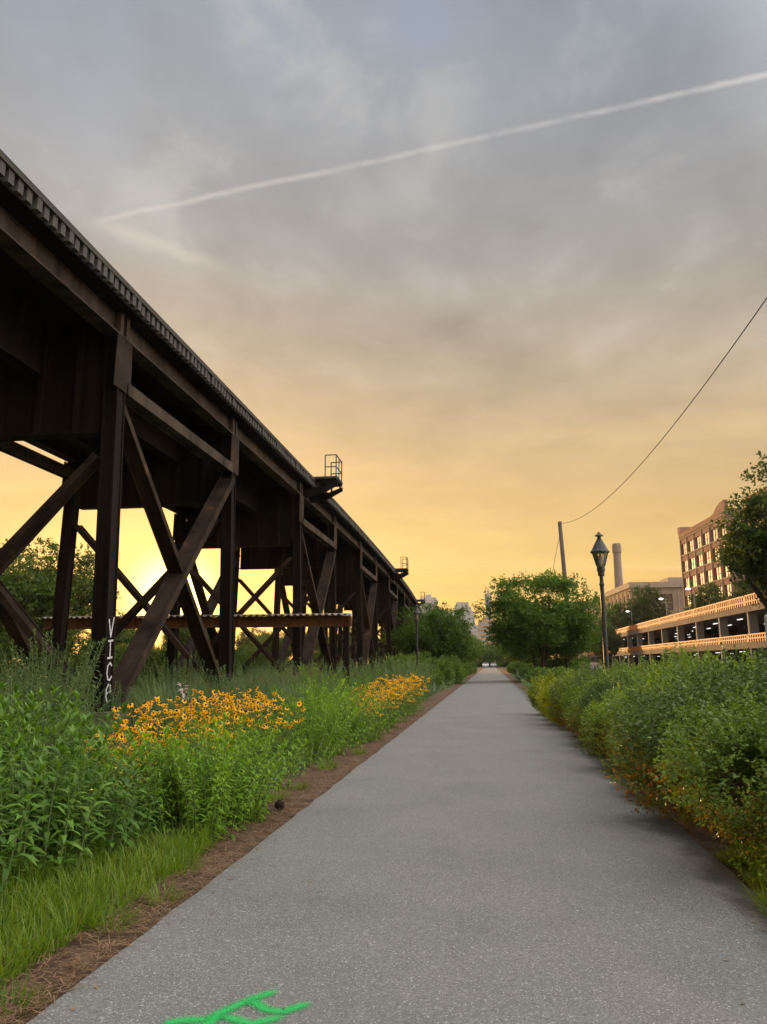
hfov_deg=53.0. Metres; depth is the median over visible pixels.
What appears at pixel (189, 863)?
grass tuft
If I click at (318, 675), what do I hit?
weed clump
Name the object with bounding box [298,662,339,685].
weed clump
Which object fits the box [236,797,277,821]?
grass tuft
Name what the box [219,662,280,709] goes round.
weed clump
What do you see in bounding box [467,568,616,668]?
round tree
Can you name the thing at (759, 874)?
weed
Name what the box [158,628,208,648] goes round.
backlit tree
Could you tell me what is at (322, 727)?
bright perennial
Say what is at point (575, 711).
hedge shrub
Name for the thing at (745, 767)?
hedge shrub
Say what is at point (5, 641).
wild bush
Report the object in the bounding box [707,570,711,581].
window
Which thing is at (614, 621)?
dark tree
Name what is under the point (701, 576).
window
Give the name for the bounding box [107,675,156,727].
weed clump
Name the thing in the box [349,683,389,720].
black eyed susan
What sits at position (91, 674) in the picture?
weed clump
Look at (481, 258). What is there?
sky
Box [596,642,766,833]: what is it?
hedge shrub
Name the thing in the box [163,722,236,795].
black eyed susan
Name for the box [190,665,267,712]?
ornamental grass
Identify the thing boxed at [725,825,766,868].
weed
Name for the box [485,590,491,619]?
office block
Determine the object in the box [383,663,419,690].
weed clump
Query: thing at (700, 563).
window
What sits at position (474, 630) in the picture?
office block
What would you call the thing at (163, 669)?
weed clump
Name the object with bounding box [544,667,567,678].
shrub
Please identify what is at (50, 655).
weed clump
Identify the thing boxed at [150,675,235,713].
ornamental grass
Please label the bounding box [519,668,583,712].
hedge shrub
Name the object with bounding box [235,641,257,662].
wild bush
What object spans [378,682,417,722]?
black eyed susan
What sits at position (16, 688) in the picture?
leafy perennial
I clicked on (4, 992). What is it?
grass tuft
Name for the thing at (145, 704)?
black eyed susan
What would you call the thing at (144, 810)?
leafy perennial
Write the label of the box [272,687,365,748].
bright perennial
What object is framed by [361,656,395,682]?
weed clump
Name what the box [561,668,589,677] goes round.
shrub
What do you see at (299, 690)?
ornamental grass
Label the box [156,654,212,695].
weed clump
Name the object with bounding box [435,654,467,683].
shrub
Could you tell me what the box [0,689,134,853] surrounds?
leafy perennial
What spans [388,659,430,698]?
weed clump
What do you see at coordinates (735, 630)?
dark tree
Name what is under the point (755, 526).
orange brick building
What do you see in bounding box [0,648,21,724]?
weed clump
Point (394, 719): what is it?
weed
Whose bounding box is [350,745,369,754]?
grass tuft
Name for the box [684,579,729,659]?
dark tree
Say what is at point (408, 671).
weed clump
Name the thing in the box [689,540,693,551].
window
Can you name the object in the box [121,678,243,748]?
flowers
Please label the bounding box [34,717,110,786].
weed clump
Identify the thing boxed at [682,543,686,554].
window
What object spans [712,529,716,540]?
window
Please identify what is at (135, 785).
black eyed susan
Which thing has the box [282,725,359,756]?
weed
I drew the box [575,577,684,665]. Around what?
buff factory
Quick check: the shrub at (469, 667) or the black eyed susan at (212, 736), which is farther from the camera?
the shrub at (469, 667)
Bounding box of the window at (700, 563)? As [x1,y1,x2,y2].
[698,554,702,565]
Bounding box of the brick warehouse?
[677,499,753,611]
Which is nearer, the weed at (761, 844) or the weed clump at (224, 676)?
the weed at (761, 844)
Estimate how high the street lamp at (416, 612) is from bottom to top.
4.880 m
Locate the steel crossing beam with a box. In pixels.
[38,613,351,690]
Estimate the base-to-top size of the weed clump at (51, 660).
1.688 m
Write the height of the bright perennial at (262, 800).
1.055 m
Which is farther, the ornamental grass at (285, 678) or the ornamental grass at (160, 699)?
the ornamental grass at (285, 678)
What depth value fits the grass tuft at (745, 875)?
5.16 m
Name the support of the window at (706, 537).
in the brick warehouse
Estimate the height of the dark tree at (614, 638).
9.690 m
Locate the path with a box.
[27,667,766,1023]
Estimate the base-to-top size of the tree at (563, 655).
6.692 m
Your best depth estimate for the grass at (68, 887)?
4.86 m
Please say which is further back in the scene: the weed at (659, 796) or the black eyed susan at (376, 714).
the black eyed susan at (376, 714)
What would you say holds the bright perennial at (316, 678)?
on the ground at (155, 833)
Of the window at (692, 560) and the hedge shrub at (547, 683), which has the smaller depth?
the hedge shrub at (547, 683)
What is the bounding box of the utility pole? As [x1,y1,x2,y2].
[558,521,573,665]
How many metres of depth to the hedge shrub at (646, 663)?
14.61 m
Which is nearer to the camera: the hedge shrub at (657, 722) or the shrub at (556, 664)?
the hedge shrub at (657, 722)
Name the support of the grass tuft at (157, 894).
on the mulch strip at (433, 701)
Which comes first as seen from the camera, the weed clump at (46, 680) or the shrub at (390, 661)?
the weed clump at (46, 680)
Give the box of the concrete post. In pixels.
[764,615,766,642]
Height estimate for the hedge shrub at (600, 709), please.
1.475 m
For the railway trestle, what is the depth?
18.40 m
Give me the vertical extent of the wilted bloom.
1.178 m
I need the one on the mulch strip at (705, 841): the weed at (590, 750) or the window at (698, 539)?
the weed at (590, 750)
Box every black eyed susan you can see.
[81,732,132,793]
[92,722,170,804]
[107,715,192,776]
[109,754,168,817]
[112,696,200,774]
[161,688,247,755]
[162,700,238,772]
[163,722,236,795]
[187,691,271,772]
[208,686,285,753]
[227,693,310,772]
[340,692,377,726]
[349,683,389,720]
[358,701,383,733]
[364,678,402,717]
[365,691,403,728]
[372,674,416,711]
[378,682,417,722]
[386,677,424,715]
[395,673,429,711]
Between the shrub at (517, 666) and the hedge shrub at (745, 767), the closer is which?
the hedge shrub at (745, 767)
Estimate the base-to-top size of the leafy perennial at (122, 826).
1.051 m
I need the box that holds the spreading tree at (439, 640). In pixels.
[378,604,474,659]
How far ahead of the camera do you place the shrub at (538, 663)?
80.11 m
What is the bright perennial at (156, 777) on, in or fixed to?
on the ground at (155, 833)
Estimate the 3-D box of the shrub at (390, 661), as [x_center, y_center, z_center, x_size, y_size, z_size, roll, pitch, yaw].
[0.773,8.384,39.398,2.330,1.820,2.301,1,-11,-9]
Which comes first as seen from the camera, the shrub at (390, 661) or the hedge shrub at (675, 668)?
the hedge shrub at (675, 668)
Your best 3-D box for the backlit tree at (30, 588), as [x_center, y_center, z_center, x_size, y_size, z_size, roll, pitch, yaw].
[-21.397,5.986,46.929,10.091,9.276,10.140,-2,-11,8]
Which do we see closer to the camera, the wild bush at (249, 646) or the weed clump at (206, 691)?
the weed clump at (206, 691)
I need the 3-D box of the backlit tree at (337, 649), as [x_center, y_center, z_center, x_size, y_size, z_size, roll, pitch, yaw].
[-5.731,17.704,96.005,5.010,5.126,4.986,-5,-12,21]
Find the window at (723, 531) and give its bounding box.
[721,526,725,536]
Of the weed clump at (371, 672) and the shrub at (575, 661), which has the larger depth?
the shrub at (575, 661)
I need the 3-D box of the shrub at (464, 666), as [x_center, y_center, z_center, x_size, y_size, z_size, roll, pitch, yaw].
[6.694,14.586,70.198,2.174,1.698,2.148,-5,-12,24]
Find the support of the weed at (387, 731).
on the mulch strip at (433, 701)
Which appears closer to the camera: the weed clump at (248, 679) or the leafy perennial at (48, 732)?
the leafy perennial at (48, 732)
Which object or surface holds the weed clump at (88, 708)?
on the ground at (155, 833)
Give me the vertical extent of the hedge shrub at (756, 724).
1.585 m
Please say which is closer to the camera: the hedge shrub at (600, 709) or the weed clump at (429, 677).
the hedge shrub at (600, 709)
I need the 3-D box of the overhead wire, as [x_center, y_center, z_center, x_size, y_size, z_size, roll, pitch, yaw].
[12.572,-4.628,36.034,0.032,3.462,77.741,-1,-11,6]
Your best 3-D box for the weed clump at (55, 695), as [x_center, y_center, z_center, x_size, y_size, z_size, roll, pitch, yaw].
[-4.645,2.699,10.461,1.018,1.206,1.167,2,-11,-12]
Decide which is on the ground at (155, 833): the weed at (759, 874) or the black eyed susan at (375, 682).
the black eyed susan at (375, 682)
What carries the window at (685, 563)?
in the brick warehouse
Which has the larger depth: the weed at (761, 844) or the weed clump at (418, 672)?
the weed clump at (418, 672)
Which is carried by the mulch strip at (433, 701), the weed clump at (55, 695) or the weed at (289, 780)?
the weed at (289, 780)
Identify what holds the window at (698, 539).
in the brick warehouse
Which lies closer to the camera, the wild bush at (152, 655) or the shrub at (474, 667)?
the wild bush at (152, 655)
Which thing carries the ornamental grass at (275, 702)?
on the ground at (155, 833)
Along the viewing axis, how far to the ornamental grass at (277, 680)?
19.75 m
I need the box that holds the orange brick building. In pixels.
[748,486,766,656]
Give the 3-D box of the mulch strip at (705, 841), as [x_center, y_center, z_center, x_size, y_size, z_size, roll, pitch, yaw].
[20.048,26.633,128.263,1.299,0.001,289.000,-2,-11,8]
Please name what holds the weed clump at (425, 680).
on the ground at (155, 833)
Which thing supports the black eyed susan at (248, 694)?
on the ground at (155, 833)
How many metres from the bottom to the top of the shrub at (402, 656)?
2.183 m
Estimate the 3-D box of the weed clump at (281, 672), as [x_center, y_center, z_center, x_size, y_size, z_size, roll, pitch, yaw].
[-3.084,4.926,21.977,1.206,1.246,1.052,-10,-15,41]
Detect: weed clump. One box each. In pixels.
[0,628,106,738]
[0,629,94,704]
[0,631,96,710]
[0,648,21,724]
[0,656,47,738]
[0,657,25,716]
[0,663,90,786]
[2,667,56,711]
[2,669,77,765]
[3,663,94,740]
[3,678,47,751]
[4,648,88,701]
[5,665,83,755]
[5,671,104,744]
[23,652,84,699]
[34,676,102,734]
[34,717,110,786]
[52,699,108,738]
[66,681,137,744]
[88,650,151,712]
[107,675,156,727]
[131,657,177,699]
[136,670,169,704]
[140,661,207,702]
[151,654,196,699]
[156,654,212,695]
[174,651,210,692]
[179,676,220,705]
[201,660,260,723]
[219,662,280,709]
[234,656,275,682]
[245,657,283,681]
[257,663,301,681]
[260,662,309,688]
[291,656,343,688]
[292,661,340,695]
[297,659,343,693]
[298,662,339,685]
[324,656,358,681]
[327,660,364,700]
[340,661,395,702]
[349,652,398,695]
[349,658,379,689]
[355,663,383,689]
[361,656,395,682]
[370,656,422,692]
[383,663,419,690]
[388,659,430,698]
[391,658,426,697]
[391,658,434,698]
[396,664,429,685]
[402,664,437,692]
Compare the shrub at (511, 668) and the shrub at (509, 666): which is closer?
the shrub at (511, 668)
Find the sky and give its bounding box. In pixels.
[0,0,766,662]
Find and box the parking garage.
[588,591,766,669]
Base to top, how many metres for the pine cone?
0.112 m
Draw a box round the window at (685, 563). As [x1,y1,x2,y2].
[684,561,687,571]
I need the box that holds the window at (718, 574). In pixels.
[715,567,720,579]
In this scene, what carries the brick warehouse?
on the ground at (155, 833)
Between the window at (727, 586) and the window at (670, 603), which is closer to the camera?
the window at (727, 586)
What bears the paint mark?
on the path
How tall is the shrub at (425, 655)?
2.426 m
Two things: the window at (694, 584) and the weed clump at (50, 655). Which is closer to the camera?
the weed clump at (50, 655)
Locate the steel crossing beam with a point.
(344, 621)
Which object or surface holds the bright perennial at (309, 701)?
on the ground at (155, 833)
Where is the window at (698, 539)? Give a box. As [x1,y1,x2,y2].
[696,536,700,547]
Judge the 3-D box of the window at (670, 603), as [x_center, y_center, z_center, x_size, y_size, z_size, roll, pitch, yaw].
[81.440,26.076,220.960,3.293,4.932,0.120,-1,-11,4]
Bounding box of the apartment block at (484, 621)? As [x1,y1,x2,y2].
[478,618,492,648]
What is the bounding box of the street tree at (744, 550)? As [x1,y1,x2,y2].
[708,450,766,613]
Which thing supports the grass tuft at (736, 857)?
on the mulch strip at (705, 841)
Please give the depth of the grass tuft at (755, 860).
5.46 m
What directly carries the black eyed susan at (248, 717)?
on the ground at (155, 833)
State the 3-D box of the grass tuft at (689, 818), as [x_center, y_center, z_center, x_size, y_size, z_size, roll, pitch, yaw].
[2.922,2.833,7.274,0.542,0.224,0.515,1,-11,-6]
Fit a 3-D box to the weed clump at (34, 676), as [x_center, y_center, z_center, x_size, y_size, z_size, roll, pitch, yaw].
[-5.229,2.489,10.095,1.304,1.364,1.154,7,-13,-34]
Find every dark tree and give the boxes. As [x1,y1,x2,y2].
[590,619,623,665]
[601,601,634,667]
[617,583,673,662]
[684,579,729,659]
[723,579,766,658]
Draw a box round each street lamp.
[413,604,420,665]
[590,532,609,671]
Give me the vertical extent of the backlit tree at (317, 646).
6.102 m
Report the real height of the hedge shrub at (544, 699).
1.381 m
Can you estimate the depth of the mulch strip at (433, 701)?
5.32 m
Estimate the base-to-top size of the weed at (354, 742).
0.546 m
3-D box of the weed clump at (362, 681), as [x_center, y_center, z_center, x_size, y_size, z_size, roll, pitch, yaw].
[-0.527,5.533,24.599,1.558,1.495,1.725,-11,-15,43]
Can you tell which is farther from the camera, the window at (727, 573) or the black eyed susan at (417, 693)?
the window at (727, 573)
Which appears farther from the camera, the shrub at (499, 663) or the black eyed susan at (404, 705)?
the shrub at (499, 663)
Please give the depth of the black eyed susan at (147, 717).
8.65 m
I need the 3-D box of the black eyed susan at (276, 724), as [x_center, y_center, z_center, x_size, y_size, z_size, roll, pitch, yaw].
[-1.673,3.095,10.803,1.228,1.075,1.076,-3,-11,13]
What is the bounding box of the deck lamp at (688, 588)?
[685,587,695,608]
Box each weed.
[250,758,303,791]
[252,744,317,777]
[271,731,343,766]
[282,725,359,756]
[304,718,377,749]
[331,716,388,741]
[344,709,399,734]
[368,709,407,727]
[573,735,609,757]
[599,754,641,777]
[638,779,690,811]
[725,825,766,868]
[726,843,766,887]
[746,834,766,856]
[756,860,766,882]
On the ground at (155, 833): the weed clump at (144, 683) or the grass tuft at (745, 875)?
the weed clump at (144, 683)
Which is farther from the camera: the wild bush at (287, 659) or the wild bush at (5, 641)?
the wild bush at (287, 659)
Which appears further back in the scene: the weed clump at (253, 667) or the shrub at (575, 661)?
the shrub at (575, 661)
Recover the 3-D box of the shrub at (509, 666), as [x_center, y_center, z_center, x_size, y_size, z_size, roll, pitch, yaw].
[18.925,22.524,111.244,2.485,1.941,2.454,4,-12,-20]
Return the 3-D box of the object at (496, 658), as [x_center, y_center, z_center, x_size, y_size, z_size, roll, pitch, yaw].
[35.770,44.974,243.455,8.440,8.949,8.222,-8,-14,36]
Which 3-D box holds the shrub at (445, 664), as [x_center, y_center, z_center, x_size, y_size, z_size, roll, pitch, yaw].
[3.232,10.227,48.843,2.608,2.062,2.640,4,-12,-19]
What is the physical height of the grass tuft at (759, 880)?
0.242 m
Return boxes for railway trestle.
[0,149,427,730]
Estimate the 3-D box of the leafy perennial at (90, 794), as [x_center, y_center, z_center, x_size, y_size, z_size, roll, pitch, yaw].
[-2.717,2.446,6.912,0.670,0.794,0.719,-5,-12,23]
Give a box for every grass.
[0,816,234,988]
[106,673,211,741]
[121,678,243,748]
[126,678,213,721]
[127,669,218,712]
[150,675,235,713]
[173,670,245,694]
[185,692,257,720]
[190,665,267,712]
[206,666,288,700]
[231,674,291,697]
[231,681,293,715]
[235,682,319,742]
[243,669,312,693]
[251,685,303,705]
[256,667,304,687]
[258,688,326,737]
[263,676,333,704]
[267,677,335,731]
[268,677,311,690]
[276,673,349,710]
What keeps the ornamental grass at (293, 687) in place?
on the ground at (155, 833)
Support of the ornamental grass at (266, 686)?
on the ground at (155, 833)
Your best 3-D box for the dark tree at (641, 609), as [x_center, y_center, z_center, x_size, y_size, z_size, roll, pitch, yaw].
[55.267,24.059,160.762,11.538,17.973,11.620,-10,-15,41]
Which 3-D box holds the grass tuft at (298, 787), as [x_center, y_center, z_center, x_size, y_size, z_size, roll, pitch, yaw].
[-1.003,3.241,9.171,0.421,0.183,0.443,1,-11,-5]
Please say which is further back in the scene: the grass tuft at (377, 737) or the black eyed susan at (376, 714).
the black eyed susan at (376, 714)
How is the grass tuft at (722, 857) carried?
on the mulch strip at (705, 841)
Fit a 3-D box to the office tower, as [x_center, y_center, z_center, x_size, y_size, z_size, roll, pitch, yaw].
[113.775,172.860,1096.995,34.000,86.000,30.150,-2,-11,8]
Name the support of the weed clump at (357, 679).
on the ground at (155, 833)
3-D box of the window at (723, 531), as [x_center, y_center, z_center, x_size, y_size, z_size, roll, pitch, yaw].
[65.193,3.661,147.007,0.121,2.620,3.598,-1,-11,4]
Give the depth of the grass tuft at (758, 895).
4.71 m
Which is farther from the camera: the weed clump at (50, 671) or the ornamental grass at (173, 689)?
the weed clump at (50, 671)
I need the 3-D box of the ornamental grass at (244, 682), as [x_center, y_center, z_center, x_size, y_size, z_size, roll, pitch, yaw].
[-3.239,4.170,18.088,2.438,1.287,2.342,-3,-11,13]
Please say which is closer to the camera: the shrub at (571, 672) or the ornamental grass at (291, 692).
the ornamental grass at (291, 692)
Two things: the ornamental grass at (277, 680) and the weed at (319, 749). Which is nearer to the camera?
the weed at (319, 749)
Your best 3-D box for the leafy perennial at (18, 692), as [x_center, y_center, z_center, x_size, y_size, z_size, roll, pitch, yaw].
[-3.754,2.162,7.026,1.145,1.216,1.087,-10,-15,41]
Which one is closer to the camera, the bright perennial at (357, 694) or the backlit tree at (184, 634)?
the bright perennial at (357, 694)
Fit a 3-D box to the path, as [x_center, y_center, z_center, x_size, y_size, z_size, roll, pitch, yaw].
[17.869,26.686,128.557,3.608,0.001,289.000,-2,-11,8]
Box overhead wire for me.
[560,298,766,523]
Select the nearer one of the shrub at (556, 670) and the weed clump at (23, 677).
the weed clump at (23, 677)
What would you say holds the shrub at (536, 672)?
on the ground at (155, 833)
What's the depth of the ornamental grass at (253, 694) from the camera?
14.98 m
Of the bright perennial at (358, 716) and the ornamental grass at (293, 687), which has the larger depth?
the ornamental grass at (293, 687)
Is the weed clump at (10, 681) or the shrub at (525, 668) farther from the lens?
the shrub at (525, 668)
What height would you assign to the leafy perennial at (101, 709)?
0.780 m
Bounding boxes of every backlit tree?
[0,537,120,659]
[68,611,86,654]
[86,611,140,644]
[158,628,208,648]
[235,627,271,649]
[252,633,267,647]
[257,630,292,660]
[305,633,328,653]
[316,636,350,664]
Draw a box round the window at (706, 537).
[704,532,708,544]
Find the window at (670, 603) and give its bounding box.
[661,594,672,610]
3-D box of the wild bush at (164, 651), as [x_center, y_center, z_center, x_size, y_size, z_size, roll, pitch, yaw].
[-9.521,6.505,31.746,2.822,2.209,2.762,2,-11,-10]
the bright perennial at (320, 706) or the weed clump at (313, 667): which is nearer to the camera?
the bright perennial at (320, 706)
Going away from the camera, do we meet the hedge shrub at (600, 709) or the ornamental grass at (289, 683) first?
the hedge shrub at (600, 709)
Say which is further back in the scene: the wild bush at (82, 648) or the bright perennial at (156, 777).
the wild bush at (82, 648)
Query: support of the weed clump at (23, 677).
on the ground at (155, 833)
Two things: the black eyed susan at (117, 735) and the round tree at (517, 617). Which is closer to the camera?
the black eyed susan at (117, 735)
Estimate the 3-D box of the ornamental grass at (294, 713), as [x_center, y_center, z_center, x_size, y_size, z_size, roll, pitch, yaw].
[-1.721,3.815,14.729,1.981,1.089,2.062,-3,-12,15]
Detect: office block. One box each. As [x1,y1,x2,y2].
[421,594,437,612]
[466,625,477,639]
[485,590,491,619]
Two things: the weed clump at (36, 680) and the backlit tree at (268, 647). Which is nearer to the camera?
the weed clump at (36, 680)
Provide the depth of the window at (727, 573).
146.25 m
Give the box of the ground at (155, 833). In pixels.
[0,663,757,926]
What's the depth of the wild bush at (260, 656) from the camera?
58.63 m
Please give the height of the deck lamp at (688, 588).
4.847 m
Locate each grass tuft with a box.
[0,969,60,1018]
[73,890,149,934]
[130,875,190,906]
[157,847,211,876]
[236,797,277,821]
[260,783,294,802]
[289,778,310,790]
[314,757,342,769]
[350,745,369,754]
[367,731,384,739]
[670,804,712,823]
[706,833,764,868]
[709,846,749,867]
[718,845,766,871]
[720,838,766,874]
[726,876,766,911]
[735,844,766,871]
[736,861,766,888]
[744,888,766,916]
[748,865,766,895]
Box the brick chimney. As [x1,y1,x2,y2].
[612,543,622,587]
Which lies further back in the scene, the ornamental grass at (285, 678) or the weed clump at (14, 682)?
the ornamental grass at (285, 678)
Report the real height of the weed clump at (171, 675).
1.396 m
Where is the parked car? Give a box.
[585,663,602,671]
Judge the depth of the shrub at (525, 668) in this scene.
69.24 m
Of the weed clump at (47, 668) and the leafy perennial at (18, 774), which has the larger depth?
the weed clump at (47, 668)
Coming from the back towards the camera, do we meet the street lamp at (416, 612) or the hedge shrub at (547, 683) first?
the street lamp at (416, 612)
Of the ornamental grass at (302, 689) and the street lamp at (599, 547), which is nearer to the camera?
the ornamental grass at (302, 689)
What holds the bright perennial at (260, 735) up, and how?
on the ground at (155, 833)
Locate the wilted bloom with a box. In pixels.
[177,683,190,733]
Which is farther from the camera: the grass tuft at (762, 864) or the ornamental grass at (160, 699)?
the ornamental grass at (160, 699)
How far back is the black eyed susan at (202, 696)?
10.46 m
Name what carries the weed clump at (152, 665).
on the ground at (155, 833)
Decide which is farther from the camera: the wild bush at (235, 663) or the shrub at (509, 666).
the shrub at (509, 666)
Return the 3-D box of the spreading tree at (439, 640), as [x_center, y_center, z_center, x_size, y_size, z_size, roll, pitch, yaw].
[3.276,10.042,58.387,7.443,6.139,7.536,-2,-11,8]
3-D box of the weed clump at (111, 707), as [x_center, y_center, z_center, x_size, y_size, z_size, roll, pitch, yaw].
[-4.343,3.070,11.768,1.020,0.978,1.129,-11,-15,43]
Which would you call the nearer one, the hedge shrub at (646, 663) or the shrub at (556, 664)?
the hedge shrub at (646, 663)
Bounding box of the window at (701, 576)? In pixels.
[699,573,703,584]
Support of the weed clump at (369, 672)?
on the ground at (155, 833)
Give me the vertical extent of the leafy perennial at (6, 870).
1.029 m
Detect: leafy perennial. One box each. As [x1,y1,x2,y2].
[0,680,45,806]
[0,684,95,828]
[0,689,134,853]
[0,695,61,833]
[0,717,30,846]
[0,718,120,887]
[0,757,45,905]
[23,731,87,799]
[26,721,151,866]
[37,737,119,833]
[61,708,120,764]
[89,764,165,849]
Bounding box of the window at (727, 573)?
[724,566,729,576]
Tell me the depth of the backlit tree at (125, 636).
63.27 m
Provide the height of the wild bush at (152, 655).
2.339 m
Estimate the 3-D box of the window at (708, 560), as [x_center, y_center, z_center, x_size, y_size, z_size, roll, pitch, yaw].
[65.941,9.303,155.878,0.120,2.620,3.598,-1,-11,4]
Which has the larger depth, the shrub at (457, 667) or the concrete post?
the shrub at (457, 667)
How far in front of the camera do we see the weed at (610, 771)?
10.26 m
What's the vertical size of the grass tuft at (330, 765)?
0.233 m
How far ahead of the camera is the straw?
4.41 m
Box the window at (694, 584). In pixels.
[692,575,696,586]
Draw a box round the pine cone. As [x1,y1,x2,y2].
[275,799,284,810]
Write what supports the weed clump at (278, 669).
on the ground at (155, 833)
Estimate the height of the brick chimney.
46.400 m
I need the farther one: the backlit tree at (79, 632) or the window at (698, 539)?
the window at (698, 539)
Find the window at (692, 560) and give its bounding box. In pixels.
[690,558,694,568]
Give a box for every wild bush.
[0,626,83,696]
[72,638,126,673]
[86,643,163,687]
[136,646,180,687]
[156,645,193,679]
[234,658,244,673]
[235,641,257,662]
[240,647,270,671]
[260,653,288,668]
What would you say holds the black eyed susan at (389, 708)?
on the mulch strip at (433, 701)
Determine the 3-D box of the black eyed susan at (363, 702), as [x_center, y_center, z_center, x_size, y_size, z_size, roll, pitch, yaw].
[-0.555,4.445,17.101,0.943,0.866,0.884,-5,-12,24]
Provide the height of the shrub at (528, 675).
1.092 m
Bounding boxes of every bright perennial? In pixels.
[85,711,277,833]
[127,731,281,840]
[146,714,308,826]
[146,716,295,808]
[245,681,349,743]
[269,693,360,757]
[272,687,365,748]
[276,663,353,692]
[282,676,372,730]
[283,681,380,737]
[285,675,371,712]
[294,689,387,743]
[341,672,378,697]
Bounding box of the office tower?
[452,602,474,624]
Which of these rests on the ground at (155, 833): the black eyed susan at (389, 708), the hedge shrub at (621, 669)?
the hedge shrub at (621, 669)
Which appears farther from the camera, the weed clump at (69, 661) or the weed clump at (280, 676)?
the weed clump at (280, 676)
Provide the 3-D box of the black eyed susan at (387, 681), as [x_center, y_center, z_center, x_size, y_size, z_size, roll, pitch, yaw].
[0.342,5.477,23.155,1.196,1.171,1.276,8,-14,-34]
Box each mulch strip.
[0,668,483,1023]
[497,667,766,900]
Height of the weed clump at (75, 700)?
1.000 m
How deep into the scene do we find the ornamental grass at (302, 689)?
16.14 m
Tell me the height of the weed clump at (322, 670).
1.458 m
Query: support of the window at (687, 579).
in the brick warehouse
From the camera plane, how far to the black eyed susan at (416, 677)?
24.27 m
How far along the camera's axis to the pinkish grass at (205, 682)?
19.93 m
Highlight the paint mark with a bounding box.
[164,990,310,1023]
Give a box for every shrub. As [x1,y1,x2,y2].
[379,659,418,681]
[381,652,424,670]
[405,650,437,663]
[413,662,444,686]
[421,657,455,683]
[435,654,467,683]
[461,663,469,676]
[462,662,471,675]
[467,662,476,673]
[489,657,505,666]
[506,661,518,672]
[510,661,524,673]
[512,662,530,674]
[517,662,534,674]
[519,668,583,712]
[524,671,531,682]
[528,673,589,725]
[529,666,547,684]
[530,660,550,669]
[531,668,589,718]
[540,666,575,680]
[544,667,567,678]
[546,657,579,670]
[546,660,624,727]
[555,675,607,725]
[560,655,592,672]
[560,656,652,740]
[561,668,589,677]
[576,668,641,751]
[577,672,719,773]
[578,650,651,685]
[595,639,764,729]
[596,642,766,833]
[606,674,751,799]
[614,647,700,683]
[624,643,762,689]
[643,660,766,800]
[648,681,766,862]
[721,647,765,666]
[721,666,766,803]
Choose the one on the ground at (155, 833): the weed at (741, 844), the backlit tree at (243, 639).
the backlit tree at (243, 639)
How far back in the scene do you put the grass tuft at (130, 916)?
4.43 m
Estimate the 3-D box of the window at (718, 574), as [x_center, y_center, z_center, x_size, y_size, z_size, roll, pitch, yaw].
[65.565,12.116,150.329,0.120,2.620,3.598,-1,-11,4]
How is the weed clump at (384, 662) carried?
on the ground at (155, 833)
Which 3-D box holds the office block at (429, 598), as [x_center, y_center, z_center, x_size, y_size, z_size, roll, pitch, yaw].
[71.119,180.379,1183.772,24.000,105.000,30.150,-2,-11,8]
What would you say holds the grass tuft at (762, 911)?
on the mulch strip at (705, 841)
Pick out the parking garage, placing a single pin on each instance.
(677, 627)
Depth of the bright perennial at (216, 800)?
6.75 m
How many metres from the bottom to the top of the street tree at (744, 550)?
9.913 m
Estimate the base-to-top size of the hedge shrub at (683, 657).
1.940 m
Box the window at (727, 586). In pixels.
[726,584,731,596]
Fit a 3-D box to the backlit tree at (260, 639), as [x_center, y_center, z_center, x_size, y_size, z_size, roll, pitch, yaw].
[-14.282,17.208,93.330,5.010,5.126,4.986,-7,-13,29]
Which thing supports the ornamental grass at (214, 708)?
on the ground at (155, 833)
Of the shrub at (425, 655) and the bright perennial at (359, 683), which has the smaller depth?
the bright perennial at (359, 683)
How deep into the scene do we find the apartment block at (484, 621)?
745.86 m
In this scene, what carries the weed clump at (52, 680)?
on the ground at (155, 833)
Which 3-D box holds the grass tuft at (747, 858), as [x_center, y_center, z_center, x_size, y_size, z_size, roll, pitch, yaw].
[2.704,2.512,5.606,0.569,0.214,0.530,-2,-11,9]
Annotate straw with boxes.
[0,715,762,1023]
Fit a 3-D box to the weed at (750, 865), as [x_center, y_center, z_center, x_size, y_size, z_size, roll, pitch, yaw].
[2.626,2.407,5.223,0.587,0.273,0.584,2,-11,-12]
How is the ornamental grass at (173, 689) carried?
on the ground at (155, 833)
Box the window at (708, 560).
[705,551,710,563]
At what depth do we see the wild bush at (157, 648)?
41.16 m
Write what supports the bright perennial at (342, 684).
on the ground at (155, 833)
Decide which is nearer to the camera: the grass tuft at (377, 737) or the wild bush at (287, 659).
the grass tuft at (377, 737)
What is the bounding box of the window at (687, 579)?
[685,578,688,587]

